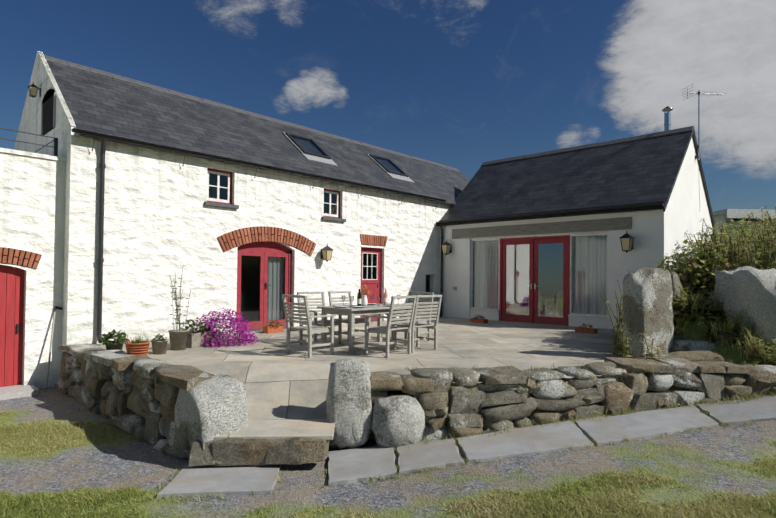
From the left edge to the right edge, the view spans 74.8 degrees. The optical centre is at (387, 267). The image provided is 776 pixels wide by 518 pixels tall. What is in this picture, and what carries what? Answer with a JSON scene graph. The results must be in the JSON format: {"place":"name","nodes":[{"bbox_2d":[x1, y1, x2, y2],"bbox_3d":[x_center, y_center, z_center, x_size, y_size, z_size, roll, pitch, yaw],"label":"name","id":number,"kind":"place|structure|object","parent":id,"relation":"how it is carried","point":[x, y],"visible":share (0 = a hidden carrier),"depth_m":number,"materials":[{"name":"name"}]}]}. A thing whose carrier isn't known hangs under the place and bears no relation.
{"place":"outdoors","nodes":[
{"label":"outdoors","id":0,"kind":"place"},
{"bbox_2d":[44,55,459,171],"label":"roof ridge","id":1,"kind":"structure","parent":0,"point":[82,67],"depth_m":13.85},
{"bbox_2d":[0,292,775,517],"bbox_3d":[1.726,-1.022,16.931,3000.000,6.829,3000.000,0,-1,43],"label":"ground","id":2,"kind":"structure","parent":0,"point":[695,462],"depth_m":4.96,"materials":[{"name":"grey gravel"}]},
{"bbox_2d":[0,128,65,399],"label":"wall","id":3,"kind":"structure","parent":2,"relation":"on","point":[32,201],"depth_m":8.92,"materials":[{"name":"white paint"}]},
{"bbox_2d":[45,306,62,388],"bbox_3d":[-5.947,1.387,8.981,0.112,1.413,0.522,1,-1,-8],"label":"garden hoe","id":4,"kind":"object","parent":2,"relation":"on","point":[54,311],"visible":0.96,"depth_m":8.97,"materials":[{"name":"grey wood"}]},
{"bbox_2d":[54,343,247,459],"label":"wall","id":5,"kind":"structure","parent":2,"relation":"on","point":[168,408],"depth_m":6.21,"materials":[{"name":"stone"}]},
{"bbox_2d":[158,463,282,497],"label":"path slab","id":6,"kind":"structure","parent":2,"relation":"on","point":[201,480],"depth_m":4.96,"materials":[{"name":"grey stone"}]},
{"bbox_2d":[188,437,328,465],"bbox_3d":[-1.371,1.936,5.409,1.482,0.291,0.245,1,-1,-4],"label":"step riser","id":7,"kind":"object","parent":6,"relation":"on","point":[234,451],"visible":0.83,"depth_m":5.30,"materials":[{"name":"brown stone"}]},
{"bbox_2d":[214,420,334,439],"bbox_3d":[-1.233,1.817,5.700,1.250,0.050,0.620,1,-1,-4],"label":"step tread","id":8,"kind":"object","parent":7,"relation":"on","point":[270,429],"visible":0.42,"depth_m":5.60,"materials":[{"name":"beige stone"}]},
{"bbox_2d":[14,51,450,351],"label":"house wall","id":9,"kind":"structure","parent":2,"relation":"on","point":[142,225],"depth_m":11.01,"materials":[{"name":"white paint"}]},
{"bbox_2d":[46,60,469,204],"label":"barn roof","id":10,"kind":"structure","parent":9,"relation":"attached to","point":[96,102],"depth_m":12.59,"materials":[{"name":"grey stone"}]},
{"bbox_2d":[328,446,396,485],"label":"path slab","id":11,"kind":"structure","parent":2,"relation":"on","point":[354,465],"depth_m":5.38,"materials":[{"name":"grey stone"}]},
{"bbox_2d":[396,438,464,474],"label":"path slab","id":12,"kind":"structure","parent":2,"relation":"on","point":[440,453],"depth_m":5.47,"materials":[{"name":"grey stone"}]},
{"bbox_2d":[456,420,593,462],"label":"path slab","id":13,"kind":"structure","parent":2,"relation":"on","point":[545,438],"depth_m":5.68,"materials":[{"name":"grey stone"}]},
{"bbox_2d":[326,357,775,449],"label":"wall","id":14,"kind":"structure","parent":2,"relation":"on","point":[364,405],"depth_m":6.32,"materials":[{"name":"stone"}]},
{"bbox_2d":[436,131,714,329],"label":"wall","id":15,"kind":"structure","parent":2,"relation":"on","point":[567,271],"depth_m":14.38,"materials":[{"name":"white paint"}]},
{"bbox_2d":[436,128,693,225],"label":"roof","id":16,"kind":"structure","parent":15,"relation":"attached to","point":[641,171],"depth_m":14.88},
{"bbox_2d":[662,106,672,130],"bbox_3d":[8.417,-3.925,15.291,0.480,1.914,0.480,0,-1,43],"label":"flue","id":17,"kind":"object","parent":15,"relation":"on","point":[667,118],"visible":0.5,"depth_m":15.24,"materials":[{"name":"silver metal"}]},
{"bbox_2d":[682,84,725,198],"bbox_3d":[9.024,-3.403,14.567,1.140,3.491,0.558,1,-1,-11],"label":"tv aerial","id":18,"kind":"object","parent":15,"relation":"attached to","point":[699,93],"visible":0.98,"depth_m":14.46,"materials":[{"name":"silver metal"}]},
{"bbox_2d":[694,130,714,226],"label":"roof verge","id":19,"kind":"structure","parent":15,"relation":"attached to","point":[705,180],"depth_m":15.15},
{"bbox_2d":[575,405,717,445],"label":"path slab","id":20,"kind":"structure","parent":2,"relation":"on","point":[646,424],"depth_m":6.07,"materials":[{"name":"grey stone"}]},
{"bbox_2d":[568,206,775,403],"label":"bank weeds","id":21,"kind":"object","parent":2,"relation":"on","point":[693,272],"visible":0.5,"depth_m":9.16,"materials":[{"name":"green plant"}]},
{"bbox_2d":[696,396,775,425],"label":"path slab","id":22,"kind":"structure","parent":2,"relation":"on","point":[753,409],"depth_m":6.35,"materials":[{"name":"grey stone"}]},
{"bbox_2d":[712,209,775,245],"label":"shed","id":23,"kind":"structure","parent":2,"relation":"on","point":[727,215],"depth_m":26.63,"materials":[{"name":"grey"}]},
{"bbox_2d":[714,266,775,341],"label":"boulder","id":24,"kind":"object","parent":2,"relation":"on","point":[751,290],"visible":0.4,"depth_m":8.06,"materials":[{"name":"grey stone"}]},
{"bbox_2d":[0,358,775,517],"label":"lawn grass","id":25,"kind":"structure","parent":0,"point":[566,502],"depth_m":4.40,"materials":[{"name":"green plant"}]},
{"bbox_2d":[0,0,775,210],"label":"sky","id":26,"kind":"structure","parent":0,"point":[463,85],"materials":[{"name":"blue"}]},
{"bbox_2d":[99,317,750,432],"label":"patio terrace","id":27,"kind":"structure","parent":0,"point":[278,382],"depth_m":8.32,"materials":[{"name":"beige stone"}]},
{"bbox_2d":[282,294,335,357],"bbox_3d":[-1.313,0.934,8.383,0.650,0.985,0.634,0,-1,43],"label":"chair","id":28,"kind":"object","parent":27,"relation":"on","point":[311,328],"visible":1,"depth_m":8.29,"materials":[{"name":"grey wood"}]},
{"bbox_2d":[297,292,341,343],"bbox_3d":[-1.307,0.957,9.694,0.656,0.985,0.668,0,-1,43],"label":"chair","id":29,"kind":"object","parent":27,"relation":"on","point":[315,321],"visible":0.48,"depth_m":9.69,"materials":[{"name":"grey wood"}]},
{"bbox_2d":[328,291,370,342],"bbox_3d":[-0.774,0.973,10.287,0.634,0.985,0.650,0,-1,39],"label":"chair","id":30,"kind":"object","parent":27,"relation":"on","point":[346,319],"visible":0.5,"depth_m":10.29,"materials":[{"name":"grey wood"}]},
{"bbox_2d":[104,268,596,355],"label":"plant pots","id":31,"kind":"object","parent":27,"relation":"on","point":[182,339],"visible":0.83,"depth_m":8.74,"materials":[{"name":"ceramic"}]},
{"bbox_2d":[99,278,594,347],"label":"potted plants","id":32,"kind":"object","parent":31,"relation":"in","point":[208,325],"visible":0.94,"depth_m":9.33,"materials":[{"name":"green plant"}]},
{"bbox_2d":[317,304,409,352],"bbox_3d":[-0.389,1.079,9.359,0.920,0.750,1.620,0,-1,43],"label":"garden table","id":33,"kind":"object","parent":27,"relation":"on","point":[353,312],"visible":0.6,"depth_m":8.94,"materials":[{"name":"grey wood"}]},
{"bbox_2d":[333,289,398,307],"bbox_3d":[-0.373,0.545,9.379,0.776,0.317,1.546,0,-1,43],"label":"tableware","id":34,"kind":"object","parent":33,"relation":"on","point":[364,302],"visible":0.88,"depth_m":9.34,"materials":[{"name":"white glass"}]},
{"bbox_2d":[360,285,369,294],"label":"table flowers","id":35,"kind":"object","parent":34,"relation":"in","point":[364,291],"visible":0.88,"depth_m":9.36,"materials":[{"name":"orange plant"}]},
{"bbox_2d":[363,295,416,357],"bbox_3d":[0.033,0.950,8.457,0.634,0.985,0.650,0,-1,39],"label":"chair","id":36,"kind":"object","parent":27,"relation":"on","point":[387,329],"visible":1,"depth_m":8.35,"materials":[{"name":"grey wood"}]},
{"bbox_2d":[391,292,433,342],"bbox_3d":[0.495,0.988,10.352,0.668,0.985,0.656,0,-1,43],"label":"chair","id":37,"kind":"object","parent":27,"relation":"on","point":[428,322],"visible":0.38,"depth_m":10.35,"materials":[{"name":"grey wood"}]},
{"bbox_2d":[393,295,441,352],"bbox_3d":[0.515,0.965,9.039,0.650,0.985,0.634,1,-1,-42],"label":"chair","id":38,"kind":"object","parent":27,"relation":"on","point":[417,325],"visible":0.94,"depth_m":8.96,"materials":[{"name":"grey wood"}]},
{"bbox_2d":[622,267,673,358],"bbox_3d":[4.267,0.826,8.379,0.852,1.693,0.415,1,-1,-19],"label":"standing stone","id":39,"kind":"object","parent":27,"relation":"on","point":[647,300],"visible":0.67,"depth_m":8.22,"materials":[{"name":"grey stone"}]},
{"bbox_2d":[648,271,738,361],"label":"bank rocks","id":40,"kind":"object","parent":27,"relation":"on","point":[693,350],"visible":0.27,"depth_m":8.17,"materials":[{"name":"grey stone"}]},
{"bbox_2d":[481,126,694,165],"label":"roof ridge","id":41,"kind":"structure","parent":0,"point":[644,136],"depth_m":15.93,"materials":[{"name":"grey stone"}]}
]}

